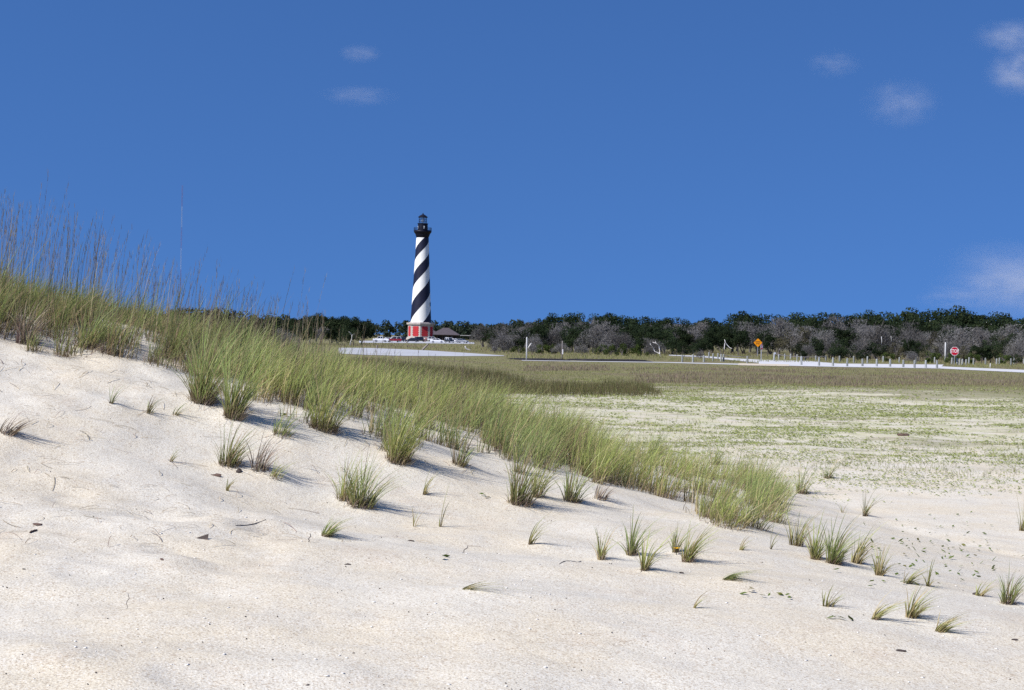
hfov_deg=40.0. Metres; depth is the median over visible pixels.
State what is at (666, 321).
evergreen tree
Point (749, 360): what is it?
road
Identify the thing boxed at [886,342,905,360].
olive shrub
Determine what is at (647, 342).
bare shrub
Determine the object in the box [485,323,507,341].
bare shrub
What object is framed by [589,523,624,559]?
grass tuft
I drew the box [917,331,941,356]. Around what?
bare shrub
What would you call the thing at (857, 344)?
bare shrub
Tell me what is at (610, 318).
evergreen tree
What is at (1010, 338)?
bare shrub
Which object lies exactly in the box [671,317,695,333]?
evergreen tree
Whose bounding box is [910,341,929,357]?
evergreen tree
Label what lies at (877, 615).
grass tuft
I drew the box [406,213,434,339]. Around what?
lighthouse
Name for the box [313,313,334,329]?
evergreen tree
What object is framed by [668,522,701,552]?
grass tuft
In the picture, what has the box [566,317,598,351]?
bare shrub
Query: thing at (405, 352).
parking lot
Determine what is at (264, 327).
olive shrub
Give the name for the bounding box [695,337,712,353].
evergreen tree
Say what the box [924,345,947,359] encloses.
bare shrub
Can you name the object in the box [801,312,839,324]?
evergreen tree
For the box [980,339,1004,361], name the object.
evergreen tree
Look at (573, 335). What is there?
evergreen tree
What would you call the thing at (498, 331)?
bare shrub
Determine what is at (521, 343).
evergreen tree
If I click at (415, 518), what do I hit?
grass tuft
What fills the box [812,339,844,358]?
bare shrub
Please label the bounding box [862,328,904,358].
bare shrub
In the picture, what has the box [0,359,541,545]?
dead grass litter
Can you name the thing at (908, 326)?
bare shrub
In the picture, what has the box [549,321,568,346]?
bare shrub
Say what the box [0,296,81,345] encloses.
grass tuft
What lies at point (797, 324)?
evergreen tree
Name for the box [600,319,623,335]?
bare shrub
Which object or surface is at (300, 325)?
evergreen tree
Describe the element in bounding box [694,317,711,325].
evergreen tree
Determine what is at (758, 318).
evergreen tree
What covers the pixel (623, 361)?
path
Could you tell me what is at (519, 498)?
grass tuft
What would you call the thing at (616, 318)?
evergreen tree
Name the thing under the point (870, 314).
evergreen tree
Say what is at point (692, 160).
sky
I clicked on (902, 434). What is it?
pebble
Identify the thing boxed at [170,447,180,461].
grass tuft
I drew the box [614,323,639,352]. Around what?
evergreen tree
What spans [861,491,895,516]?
grass tuft
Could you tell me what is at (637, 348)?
green bush
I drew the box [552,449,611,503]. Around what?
grass tuft
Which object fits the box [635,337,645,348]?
evergreen tree
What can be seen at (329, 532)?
grass tuft
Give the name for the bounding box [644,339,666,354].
bare shrub
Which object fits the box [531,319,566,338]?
evergreen tree
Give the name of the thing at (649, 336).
evergreen tree
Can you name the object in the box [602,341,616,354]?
bare shrub
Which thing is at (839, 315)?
evergreen tree
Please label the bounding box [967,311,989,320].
evergreen tree
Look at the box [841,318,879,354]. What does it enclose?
bare shrub
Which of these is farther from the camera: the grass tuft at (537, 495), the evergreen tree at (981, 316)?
the evergreen tree at (981, 316)
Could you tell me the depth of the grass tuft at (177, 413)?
13.11 m
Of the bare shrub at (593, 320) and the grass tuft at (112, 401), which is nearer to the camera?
the grass tuft at (112, 401)
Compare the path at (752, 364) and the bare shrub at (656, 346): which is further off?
the bare shrub at (656, 346)
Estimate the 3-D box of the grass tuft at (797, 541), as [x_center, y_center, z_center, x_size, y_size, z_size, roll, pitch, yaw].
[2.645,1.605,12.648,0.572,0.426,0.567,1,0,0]
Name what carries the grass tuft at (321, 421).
on the ground at (146, 638)
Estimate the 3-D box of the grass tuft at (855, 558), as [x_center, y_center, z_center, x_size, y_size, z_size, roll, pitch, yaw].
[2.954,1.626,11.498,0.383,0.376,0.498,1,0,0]
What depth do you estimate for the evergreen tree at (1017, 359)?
196.51 m
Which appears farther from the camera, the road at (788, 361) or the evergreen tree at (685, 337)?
the evergreen tree at (685, 337)
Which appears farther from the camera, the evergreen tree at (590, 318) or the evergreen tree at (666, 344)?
the evergreen tree at (590, 318)
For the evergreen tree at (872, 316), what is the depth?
365.49 m
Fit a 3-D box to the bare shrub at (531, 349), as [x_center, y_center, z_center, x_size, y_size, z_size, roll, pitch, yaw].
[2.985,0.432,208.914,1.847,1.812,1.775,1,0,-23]
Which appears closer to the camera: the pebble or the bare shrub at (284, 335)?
the pebble
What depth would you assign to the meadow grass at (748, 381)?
96.10 m
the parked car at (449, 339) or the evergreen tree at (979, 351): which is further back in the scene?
the parked car at (449, 339)
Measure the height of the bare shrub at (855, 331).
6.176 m
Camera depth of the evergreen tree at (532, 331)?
245.49 m
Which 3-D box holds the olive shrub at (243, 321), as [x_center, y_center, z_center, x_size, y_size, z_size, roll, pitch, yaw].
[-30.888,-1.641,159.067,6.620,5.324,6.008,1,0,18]
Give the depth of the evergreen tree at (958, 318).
306.51 m
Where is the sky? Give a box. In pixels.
[0,0,1023,334]
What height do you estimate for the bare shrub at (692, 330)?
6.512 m
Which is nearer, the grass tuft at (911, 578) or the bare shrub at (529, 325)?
the grass tuft at (911, 578)
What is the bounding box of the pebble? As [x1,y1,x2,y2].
[897,433,908,435]
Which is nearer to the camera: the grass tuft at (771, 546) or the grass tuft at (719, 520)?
the grass tuft at (771, 546)
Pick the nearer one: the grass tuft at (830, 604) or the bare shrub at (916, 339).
the grass tuft at (830, 604)
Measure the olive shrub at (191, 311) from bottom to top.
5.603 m
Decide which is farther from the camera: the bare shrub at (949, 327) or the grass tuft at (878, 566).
the bare shrub at (949, 327)
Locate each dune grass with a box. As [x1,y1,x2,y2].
[0,254,788,521]
[207,321,809,526]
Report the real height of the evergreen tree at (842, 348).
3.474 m
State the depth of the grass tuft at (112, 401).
12.86 m
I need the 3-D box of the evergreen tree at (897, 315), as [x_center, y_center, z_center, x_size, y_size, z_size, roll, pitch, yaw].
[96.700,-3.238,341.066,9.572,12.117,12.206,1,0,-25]
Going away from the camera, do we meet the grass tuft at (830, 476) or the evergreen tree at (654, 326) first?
the grass tuft at (830, 476)
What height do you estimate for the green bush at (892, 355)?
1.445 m
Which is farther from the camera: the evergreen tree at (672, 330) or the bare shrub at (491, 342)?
the evergreen tree at (672, 330)
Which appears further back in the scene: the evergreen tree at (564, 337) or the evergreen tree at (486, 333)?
the evergreen tree at (486, 333)
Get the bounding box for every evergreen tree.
[277,318,296,336]
[281,318,299,333]
[294,317,310,340]
[295,327,308,342]
[303,326,316,341]
[306,315,333,343]
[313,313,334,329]
[324,328,338,343]
[326,316,340,342]
[328,316,349,343]
[332,328,351,344]
[333,316,369,340]
[345,327,358,344]
[351,318,375,342]
[480,325,501,346]
[487,329,508,343]
[506,321,535,349]
[512,329,532,347]
[524,321,566,350]
[530,324,548,348]
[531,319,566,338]
[545,312,566,324]
[555,326,573,352]
[560,312,579,349]
[560,312,586,328]
[563,326,583,350]
[571,313,600,349]
[571,328,601,352]
[576,322,592,351]
[594,312,616,350]
[604,321,622,348]
[612,313,626,326]
[614,315,638,325]
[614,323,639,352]
[622,316,654,327]
[629,326,653,353]
[630,323,650,343]
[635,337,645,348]
[638,316,674,334]
[644,328,671,342]
[647,324,670,348]
[651,330,676,353]
[657,317,676,351]
[666,327,689,353]
[670,342,680,355]
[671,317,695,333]
[675,327,692,353]
[677,342,691,356]
[689,342,699,354]
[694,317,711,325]
[694,336,714,352]
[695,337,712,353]
[701,325,717,353]
[701,331,719,351]
[707,318,723,349]
[711,313,766,351]
[713,322,736,353]
[713,329,732,353]
[717,318,752,351]
[719,321,749,353]
[727,328,750,354]
[733,310,769,351]
[735,313,768,330]
[739,318,758,351]
[753,319,784,351]
[754,328,776,354]
[762,314,789,351]
[773,312,805,352]
[774,319,811,348]
[789,341,808,353]
[792,312,809,323]
[792,316,821,329]
[794,317,829,355]
[796,319,834,333]
[800,350,807,358]
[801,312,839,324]
[810,336,824,355]
[815,350,825,355]
[821,325,850,357]
[827,338,856,359]
[829,313,867,324]
[833,351,847,361]
[839,327,860,357]
[841,315,869,329]
[851,313,886,324]
[853,349,870,359]
[863,309,885,319]
[863,340,876,360]
[864,311,893,321]
[866,315,898,344]
[873,344,888,359]
[878,323,897,343]
[883,307,922,323]
[884,330,907,354]
[885,315,918,355]
[895,311,935,331]
[897,309,938,326]
[902,339,921,354]
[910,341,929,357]
[913,324,935,338]
[926,321,955,345]
[929,315,962,334]
[933,305,987,323]
[933,310,991,330]
[936,311,961,322]
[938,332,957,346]
[952,312,990,335]
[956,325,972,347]
[960,311,1015,333]
[962,314,1013,357]
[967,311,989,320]
[969,344,978,362]
[974,344,992,362]
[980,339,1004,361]
[983,318,1023,338]
[988,325,1004,358]
[988,334,1007,361]
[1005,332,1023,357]
[1008,354,1022,363]
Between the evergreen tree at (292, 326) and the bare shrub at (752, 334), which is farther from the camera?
the evergreen tree at (292, 326)
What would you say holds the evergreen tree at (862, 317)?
on the ground at (146, 638)
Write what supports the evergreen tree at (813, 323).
on the ground at (146, 638)
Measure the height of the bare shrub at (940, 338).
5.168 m
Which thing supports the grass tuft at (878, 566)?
on the ground at (146, 638)
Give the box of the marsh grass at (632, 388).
[300,355,662,397]
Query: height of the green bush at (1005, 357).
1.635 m
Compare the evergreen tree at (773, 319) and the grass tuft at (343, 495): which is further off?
the evergreen tree at (773, 319)
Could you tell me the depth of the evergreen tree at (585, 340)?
229.08 m
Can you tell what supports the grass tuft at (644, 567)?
on the ground at (146, 638)
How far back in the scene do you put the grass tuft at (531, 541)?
10.79 m
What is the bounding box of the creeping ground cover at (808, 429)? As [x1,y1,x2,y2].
[458,376,1023,501]
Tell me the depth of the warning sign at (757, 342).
236.92 m
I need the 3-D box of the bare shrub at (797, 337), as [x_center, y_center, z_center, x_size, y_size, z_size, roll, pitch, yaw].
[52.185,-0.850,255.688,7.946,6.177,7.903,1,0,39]
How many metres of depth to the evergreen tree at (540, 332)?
234.33 m
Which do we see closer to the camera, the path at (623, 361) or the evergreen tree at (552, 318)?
the path at (623, 361)
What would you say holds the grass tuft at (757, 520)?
on the ground at (146, 638)
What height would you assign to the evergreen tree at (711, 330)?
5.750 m
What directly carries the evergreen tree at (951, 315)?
on the ground at (146, 638)
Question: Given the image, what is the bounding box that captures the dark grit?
[2,418,1022,689]
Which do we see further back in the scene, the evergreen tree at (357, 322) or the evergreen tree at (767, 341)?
the evergreen tree at (357, 322)
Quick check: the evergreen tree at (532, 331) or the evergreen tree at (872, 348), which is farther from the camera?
the evergreen tree at (532, 331)
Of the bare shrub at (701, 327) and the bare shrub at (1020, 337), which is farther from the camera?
the bare shrub at (701, 327)
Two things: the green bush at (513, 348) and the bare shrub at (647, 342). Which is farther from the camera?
the bare shrub at (647, 342)
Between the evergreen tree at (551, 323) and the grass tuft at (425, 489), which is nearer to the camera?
the grass tuft at (425, 489)
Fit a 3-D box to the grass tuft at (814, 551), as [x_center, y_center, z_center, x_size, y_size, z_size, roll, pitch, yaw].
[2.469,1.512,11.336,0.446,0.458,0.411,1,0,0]
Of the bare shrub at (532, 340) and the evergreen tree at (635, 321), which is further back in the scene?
the evergreen tree at (635, 321)
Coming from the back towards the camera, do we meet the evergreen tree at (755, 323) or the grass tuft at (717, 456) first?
the evergreen tree at (755, 323)
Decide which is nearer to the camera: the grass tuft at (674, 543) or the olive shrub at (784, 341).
the grass tuft at (674, 543)
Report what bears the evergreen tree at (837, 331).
on the ground at (146, 638)
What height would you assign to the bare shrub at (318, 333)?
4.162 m
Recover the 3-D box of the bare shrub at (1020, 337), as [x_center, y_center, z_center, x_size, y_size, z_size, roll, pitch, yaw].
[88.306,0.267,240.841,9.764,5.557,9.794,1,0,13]
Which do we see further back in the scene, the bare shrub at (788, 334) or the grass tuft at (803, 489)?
the bare shrub at (788, 334)
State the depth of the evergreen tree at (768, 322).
310.62 m
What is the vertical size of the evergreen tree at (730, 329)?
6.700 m
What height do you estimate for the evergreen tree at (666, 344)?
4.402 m
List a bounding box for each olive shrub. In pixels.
[166,304,223,325]
[181,306,229,327]
[181,307,229,329]
[199,309,255,345]
[214,308,262,340]
[228,311,280,346]
[239,311,276,328]
[255,318,277,345]
[670,333,694,353]
[772,326,810,356]
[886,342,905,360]
[919,345,938,361]
[926,330,950,351]
[958,346,976,362]
[987,344,1015,362]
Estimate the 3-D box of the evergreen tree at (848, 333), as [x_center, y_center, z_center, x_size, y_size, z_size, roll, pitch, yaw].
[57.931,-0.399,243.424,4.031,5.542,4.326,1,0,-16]
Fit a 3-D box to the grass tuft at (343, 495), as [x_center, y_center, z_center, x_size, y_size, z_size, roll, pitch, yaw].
[-1.360,1.071,11.840,0.553,0.525,0.494,1,0,-37]
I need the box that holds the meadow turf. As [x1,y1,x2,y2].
[345,356,1023,398]
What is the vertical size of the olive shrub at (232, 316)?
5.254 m
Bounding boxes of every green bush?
[511,346,525,352]
[536,344,549,353]
[543,343,557,353]
[591,344,615,354]
[609,343,635,355]
[631,344,649,355]
[881,352,894,361]
[924,351,940,362]
[943,352,959,362]
[965,353,980,362]
[998,353,1011,363]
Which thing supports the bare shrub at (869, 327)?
on the ground at (146, 638)
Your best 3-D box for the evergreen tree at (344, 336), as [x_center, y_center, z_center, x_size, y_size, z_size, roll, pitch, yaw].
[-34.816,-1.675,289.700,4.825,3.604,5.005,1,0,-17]
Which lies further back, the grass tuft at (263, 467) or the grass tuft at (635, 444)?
the grass tuft at (635, 444)
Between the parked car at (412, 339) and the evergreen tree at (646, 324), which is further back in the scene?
the parked car at (412, 339)
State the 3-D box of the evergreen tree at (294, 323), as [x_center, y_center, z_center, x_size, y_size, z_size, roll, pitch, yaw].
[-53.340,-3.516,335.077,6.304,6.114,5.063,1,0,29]
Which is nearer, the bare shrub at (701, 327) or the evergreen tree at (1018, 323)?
the bare shrub at (701, 327)
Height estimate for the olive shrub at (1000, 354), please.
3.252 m
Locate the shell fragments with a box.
[0,386,1023,689]
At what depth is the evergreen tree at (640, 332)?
243.70 m
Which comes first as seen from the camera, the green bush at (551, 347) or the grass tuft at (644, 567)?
the grass tuft at (644, 567)
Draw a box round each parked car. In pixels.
[373,336,388,341]
[388,336,400,341]
[405,338,418,341]
[415,337,426,341]
[430,338,444,342]
[445,337,453,342]
[455,339,468,342]
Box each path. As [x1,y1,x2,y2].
[523,360,737,364]
[738,363,788,365]
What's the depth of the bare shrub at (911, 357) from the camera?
191.04 m
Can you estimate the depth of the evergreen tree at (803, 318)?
347.30 m
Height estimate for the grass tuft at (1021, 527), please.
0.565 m
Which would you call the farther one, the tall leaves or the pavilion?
the pavilion
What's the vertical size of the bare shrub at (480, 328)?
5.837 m
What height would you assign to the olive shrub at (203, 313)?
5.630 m
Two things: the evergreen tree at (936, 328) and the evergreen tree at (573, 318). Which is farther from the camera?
the evergreen tree at (573, 318)
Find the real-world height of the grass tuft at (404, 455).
0.875 m
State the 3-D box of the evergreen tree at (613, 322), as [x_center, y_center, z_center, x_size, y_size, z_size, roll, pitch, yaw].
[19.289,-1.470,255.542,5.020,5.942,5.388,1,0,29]
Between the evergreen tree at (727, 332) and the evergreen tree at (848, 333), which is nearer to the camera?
the evergreen tree at (848, 333)
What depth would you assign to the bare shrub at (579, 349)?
206.56 m
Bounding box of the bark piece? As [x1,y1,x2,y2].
[197,534,208,539]
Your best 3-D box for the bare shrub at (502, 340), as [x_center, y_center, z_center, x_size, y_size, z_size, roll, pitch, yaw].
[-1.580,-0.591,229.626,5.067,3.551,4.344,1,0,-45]
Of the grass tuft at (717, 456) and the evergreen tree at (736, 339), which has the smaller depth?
the grass tuft at (717, 456)
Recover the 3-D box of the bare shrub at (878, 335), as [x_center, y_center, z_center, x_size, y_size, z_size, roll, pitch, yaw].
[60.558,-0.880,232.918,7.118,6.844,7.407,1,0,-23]
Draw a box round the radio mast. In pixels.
[180,201,182,300]
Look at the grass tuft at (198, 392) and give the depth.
13.51 m
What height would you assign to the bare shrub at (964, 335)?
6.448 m
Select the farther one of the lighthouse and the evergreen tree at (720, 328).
the lighthouse
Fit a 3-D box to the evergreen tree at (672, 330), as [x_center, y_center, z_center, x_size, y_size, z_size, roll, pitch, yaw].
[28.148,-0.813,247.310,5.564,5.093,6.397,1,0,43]
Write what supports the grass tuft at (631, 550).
on the ground at (146, 638)
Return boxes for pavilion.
[433,328,470,340]
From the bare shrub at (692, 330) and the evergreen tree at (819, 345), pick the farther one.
the bare shrub at (692, 330)
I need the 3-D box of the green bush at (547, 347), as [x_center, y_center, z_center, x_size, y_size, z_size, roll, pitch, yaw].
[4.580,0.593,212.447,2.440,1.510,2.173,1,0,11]
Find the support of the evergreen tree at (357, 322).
on the ground at (146, 638)
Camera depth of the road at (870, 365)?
159.74 m
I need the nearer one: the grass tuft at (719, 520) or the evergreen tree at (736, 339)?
the grass tuft at (719, 520)
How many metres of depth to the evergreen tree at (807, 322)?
315.52 m
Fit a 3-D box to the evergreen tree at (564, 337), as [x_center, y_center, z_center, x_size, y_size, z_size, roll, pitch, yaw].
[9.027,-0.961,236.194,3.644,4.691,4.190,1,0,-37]
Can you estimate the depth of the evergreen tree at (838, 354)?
192.73 m
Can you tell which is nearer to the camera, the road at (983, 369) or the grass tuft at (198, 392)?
the grass tuft at (198, 392)
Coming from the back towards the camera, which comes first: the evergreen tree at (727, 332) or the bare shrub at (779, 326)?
the bare shrub at (779, 326)
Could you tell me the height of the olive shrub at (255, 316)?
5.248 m
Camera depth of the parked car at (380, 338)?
443.36 m
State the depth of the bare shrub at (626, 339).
223.61 m
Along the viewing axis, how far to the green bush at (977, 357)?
197.64 m
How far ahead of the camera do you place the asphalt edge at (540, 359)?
150.41 m
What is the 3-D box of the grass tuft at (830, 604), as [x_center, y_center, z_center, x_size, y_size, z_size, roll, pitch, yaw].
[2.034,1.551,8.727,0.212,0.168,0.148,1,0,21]
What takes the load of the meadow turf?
on the ground at (146, 638)
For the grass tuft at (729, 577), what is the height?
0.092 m
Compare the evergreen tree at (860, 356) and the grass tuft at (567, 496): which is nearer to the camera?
the grass tuft at (567, 496)
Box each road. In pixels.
[670,355,757,362]
[759,360,825,362]
[759,362,942,367]
[940,366,1023,371]
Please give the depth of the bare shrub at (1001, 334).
268.08 m
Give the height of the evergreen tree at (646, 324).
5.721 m
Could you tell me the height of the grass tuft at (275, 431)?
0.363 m
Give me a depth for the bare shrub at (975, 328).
288.56 m
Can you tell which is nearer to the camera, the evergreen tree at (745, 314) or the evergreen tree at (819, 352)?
the evergreen tree at (819, 352)
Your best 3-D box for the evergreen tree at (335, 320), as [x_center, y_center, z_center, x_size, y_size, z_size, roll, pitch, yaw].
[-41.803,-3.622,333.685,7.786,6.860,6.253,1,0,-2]
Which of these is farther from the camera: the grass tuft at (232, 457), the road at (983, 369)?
the road at (983, 369)
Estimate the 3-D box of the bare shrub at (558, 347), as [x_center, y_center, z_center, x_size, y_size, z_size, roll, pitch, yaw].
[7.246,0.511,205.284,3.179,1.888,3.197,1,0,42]
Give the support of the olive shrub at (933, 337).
on the ground at (146, 638)
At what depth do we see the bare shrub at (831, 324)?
269.92 m
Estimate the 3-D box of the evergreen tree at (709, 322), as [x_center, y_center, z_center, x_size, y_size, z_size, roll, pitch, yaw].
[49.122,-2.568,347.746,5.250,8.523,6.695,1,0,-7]
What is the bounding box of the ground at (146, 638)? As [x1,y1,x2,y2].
[0,308,1023,689]
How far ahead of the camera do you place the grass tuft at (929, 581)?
10.47 m
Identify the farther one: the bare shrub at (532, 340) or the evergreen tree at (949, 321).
the evergreen tree at (949, 321)
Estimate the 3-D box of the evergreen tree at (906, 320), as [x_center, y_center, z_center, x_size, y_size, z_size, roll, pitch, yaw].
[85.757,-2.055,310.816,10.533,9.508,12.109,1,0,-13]
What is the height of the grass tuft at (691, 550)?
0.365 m
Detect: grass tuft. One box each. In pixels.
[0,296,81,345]
[0,415,38,436]
[66,296,120,350]
[107,377,128,403]
[144,396,165,413]
[153,299,282,405]
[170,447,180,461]
[173,404,190,416]
[205,303,295,421]
[213,411,266,468]
[225,479,235,490]
[241,418,298,473]
[269,458,293,480]
[272,406,310,438]
[304,353,379,435]
[313,443,375,501]
[321,513,356,537]
[330,446,413,509]
[377,378,453,466]
[412,508,420,526]
[423,471,438,494]
[439,486,449,526]
[449,429,488,468]
[463,580,532,592]
[500,431,570,507]
[525,434,575,498]
[528,520,554,544]
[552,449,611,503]
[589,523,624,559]
[592,478,622,499]
[612,506,676,555]
[625,425,657,455]
[634,525,680,570]
[645,420,678,454]
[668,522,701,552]
[677,521,721,562]
[693,591,706,607]
[705,481,770,531]
[706,430,728,464]
[723,569,770,580]
[739,538,750,549]
[740,486,800,531]
[770,508,780,548]
[780,509,822,546]
[789,460,834,494]
[800,511,837,559]
[816,507,875,564]
[821,584,848,606]
[822,456,841,478]
[848,522,886,564]
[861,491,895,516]
[869,542,899,575]
[871,588,920,619]
[903,565,944,583]
[905,584,944,618]
[922,557,941,586]
[935,610,981,632]
[975,577,1000,596]
[997,558,1023,604]
[1016,498,1023,530]
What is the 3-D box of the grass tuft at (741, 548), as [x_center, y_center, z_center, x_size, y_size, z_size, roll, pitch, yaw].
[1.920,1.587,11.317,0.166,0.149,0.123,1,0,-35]
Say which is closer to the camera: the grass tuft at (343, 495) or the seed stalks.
the grass tuft at (343, 495)
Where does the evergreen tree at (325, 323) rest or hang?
on the ground at (146, 638)
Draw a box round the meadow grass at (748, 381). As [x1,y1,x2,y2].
[523,363,1023,386]
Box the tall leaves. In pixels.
[0,224,374,400]
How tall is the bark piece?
0.039 m
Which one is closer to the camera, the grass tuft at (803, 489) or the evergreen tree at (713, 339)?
the grass tuft at (803, 489)
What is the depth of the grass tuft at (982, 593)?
10.30 m
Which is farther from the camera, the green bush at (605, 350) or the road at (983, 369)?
the green bush at (605, 350)
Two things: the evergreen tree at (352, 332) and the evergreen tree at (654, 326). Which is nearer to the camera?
the evergreen tree at (654, 326)
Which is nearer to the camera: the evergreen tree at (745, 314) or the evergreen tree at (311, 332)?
the evergreen tree at (311, 332)
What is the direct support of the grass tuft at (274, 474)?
on the ground at (146, 638)
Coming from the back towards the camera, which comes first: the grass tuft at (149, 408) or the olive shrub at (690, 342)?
the olive shrub at (690, 342)
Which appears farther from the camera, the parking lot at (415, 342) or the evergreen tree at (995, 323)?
the parking lot at (415, 342)
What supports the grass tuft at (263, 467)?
on the ground at (146, 638)
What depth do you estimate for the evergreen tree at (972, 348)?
214.24 m
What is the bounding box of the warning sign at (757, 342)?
[754,339,761,356]
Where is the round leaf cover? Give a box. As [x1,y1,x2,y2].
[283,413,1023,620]
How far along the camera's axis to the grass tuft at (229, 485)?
11.42 m
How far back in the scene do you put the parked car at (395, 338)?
447.94 m
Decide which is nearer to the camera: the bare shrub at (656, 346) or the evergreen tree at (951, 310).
the bare shrub at (656, 346)
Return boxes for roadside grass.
[291,342,1023,368]
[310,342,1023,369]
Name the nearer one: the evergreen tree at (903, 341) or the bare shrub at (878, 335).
the bare shrub at (878, 335)
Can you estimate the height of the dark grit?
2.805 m
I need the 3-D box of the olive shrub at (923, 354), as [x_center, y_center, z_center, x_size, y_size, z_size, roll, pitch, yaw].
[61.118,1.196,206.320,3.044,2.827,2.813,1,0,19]
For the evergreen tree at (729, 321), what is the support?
on the ground at (146, 638)
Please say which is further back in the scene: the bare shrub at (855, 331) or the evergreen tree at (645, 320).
the evergreen tree at (645, 320)
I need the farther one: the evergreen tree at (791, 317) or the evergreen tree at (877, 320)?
the evergreen tree at (791, 317)
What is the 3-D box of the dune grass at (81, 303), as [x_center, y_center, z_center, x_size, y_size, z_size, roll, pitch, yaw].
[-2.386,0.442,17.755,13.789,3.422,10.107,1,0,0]
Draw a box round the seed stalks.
[0,172,468,430]
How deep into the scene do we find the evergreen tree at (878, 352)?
221.72 m
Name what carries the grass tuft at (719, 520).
on the ground at (146, 638)
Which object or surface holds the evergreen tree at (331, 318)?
on the ground at (146, 638)
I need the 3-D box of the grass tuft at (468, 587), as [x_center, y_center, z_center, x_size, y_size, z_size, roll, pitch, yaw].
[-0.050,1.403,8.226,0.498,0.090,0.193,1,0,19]
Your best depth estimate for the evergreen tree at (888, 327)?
268.04 m
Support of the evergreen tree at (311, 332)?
on the ground at (146, 638)
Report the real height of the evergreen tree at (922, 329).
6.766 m
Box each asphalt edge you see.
[509,358,570,360]
[566,359,652,361]
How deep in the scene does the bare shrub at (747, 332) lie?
289.39 m
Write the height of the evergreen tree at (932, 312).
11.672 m
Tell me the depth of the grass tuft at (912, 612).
8.56 m
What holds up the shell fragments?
on the ground at (146, 638)
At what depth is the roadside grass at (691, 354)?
198.79 m
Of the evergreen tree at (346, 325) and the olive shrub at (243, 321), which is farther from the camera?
the evergreen tree at (346, 325)
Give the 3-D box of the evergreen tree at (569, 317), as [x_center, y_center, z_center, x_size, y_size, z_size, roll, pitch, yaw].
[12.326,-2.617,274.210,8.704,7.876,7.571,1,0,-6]
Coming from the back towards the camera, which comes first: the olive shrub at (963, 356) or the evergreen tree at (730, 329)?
the evergreen tree at (730, 329)
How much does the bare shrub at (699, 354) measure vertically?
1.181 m
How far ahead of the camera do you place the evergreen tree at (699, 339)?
248.59 m
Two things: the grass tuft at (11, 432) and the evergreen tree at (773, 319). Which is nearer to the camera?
the grass tuft at (11, 432)
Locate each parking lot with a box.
[339,348,503,355]
[359,341,473,343]
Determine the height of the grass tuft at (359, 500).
0.611 m
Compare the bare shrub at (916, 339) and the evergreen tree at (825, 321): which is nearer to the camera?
the bare shrub at (916, 339)
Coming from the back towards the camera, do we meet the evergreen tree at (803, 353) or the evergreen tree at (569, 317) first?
the evergreen tree at (569, 317)
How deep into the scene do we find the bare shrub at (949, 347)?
220.46 m
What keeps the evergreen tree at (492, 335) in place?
on the ground at (146, 638)
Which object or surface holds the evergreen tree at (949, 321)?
on the ground at (146, 638)
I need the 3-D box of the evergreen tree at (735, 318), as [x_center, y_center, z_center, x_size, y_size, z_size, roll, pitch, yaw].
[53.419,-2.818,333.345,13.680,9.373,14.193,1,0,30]
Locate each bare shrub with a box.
[273,328,301,349]
[307,326,333,344]
[470,323,491,346]
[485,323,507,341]
[486,323,524,338]
[487,337,499,350]
[492,330,514,351]
[499,345,508,351]
[504,335,520,350]
[506,325,529,350]
[518,321,543,348]
[525,334,543,348]
[527,344,537,353]
[534,329,566,351]
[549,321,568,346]
[552,342,571,354]
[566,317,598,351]
[573,324,612,353]
[573,346,588,354]
[585,317,611,333]
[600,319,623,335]
[602,332,630,353]
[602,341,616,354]
[613,330,635,349]
[643,338,658,351]
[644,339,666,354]
[644,347,657,355]
[662,322,703,353]
[691,322,715,351]
[695,352,703,358]
[731,319,754,353]
[738,322,771,353]
[751,324,782,353]
[759,317,795,353]
[778,325,814,354]
[781,317,800,354]
[799,326,826,356]
[800,342,815,359]
[806,329,839,357]
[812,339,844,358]
[816,312,850,355]
[839,327,864,357]
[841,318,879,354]
[847,338,871,358]
[849,321,875,357]
[858,323,898,358]
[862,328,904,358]
[885,322,922,352]
[896,329,930,356]
[905,351,919,362]
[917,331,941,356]
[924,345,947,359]
[931,327,980,357]
[937,324,972,351]
[941,336,969,357]
[965,326,985,358]
[966,328,1000,360]
[987,321,1023,344]
[1002,338,1023,363]
[1006,331,1023,355]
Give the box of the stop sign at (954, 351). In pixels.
[950,347,958,363]
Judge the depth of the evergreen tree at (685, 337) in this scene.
244.82 m
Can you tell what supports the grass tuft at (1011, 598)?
on the ground at (146, 638)
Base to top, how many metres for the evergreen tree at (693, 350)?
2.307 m
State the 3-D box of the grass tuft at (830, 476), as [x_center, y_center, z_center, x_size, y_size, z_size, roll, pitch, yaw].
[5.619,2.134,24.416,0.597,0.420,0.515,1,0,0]
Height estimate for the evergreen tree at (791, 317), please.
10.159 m
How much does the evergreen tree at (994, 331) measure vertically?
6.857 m

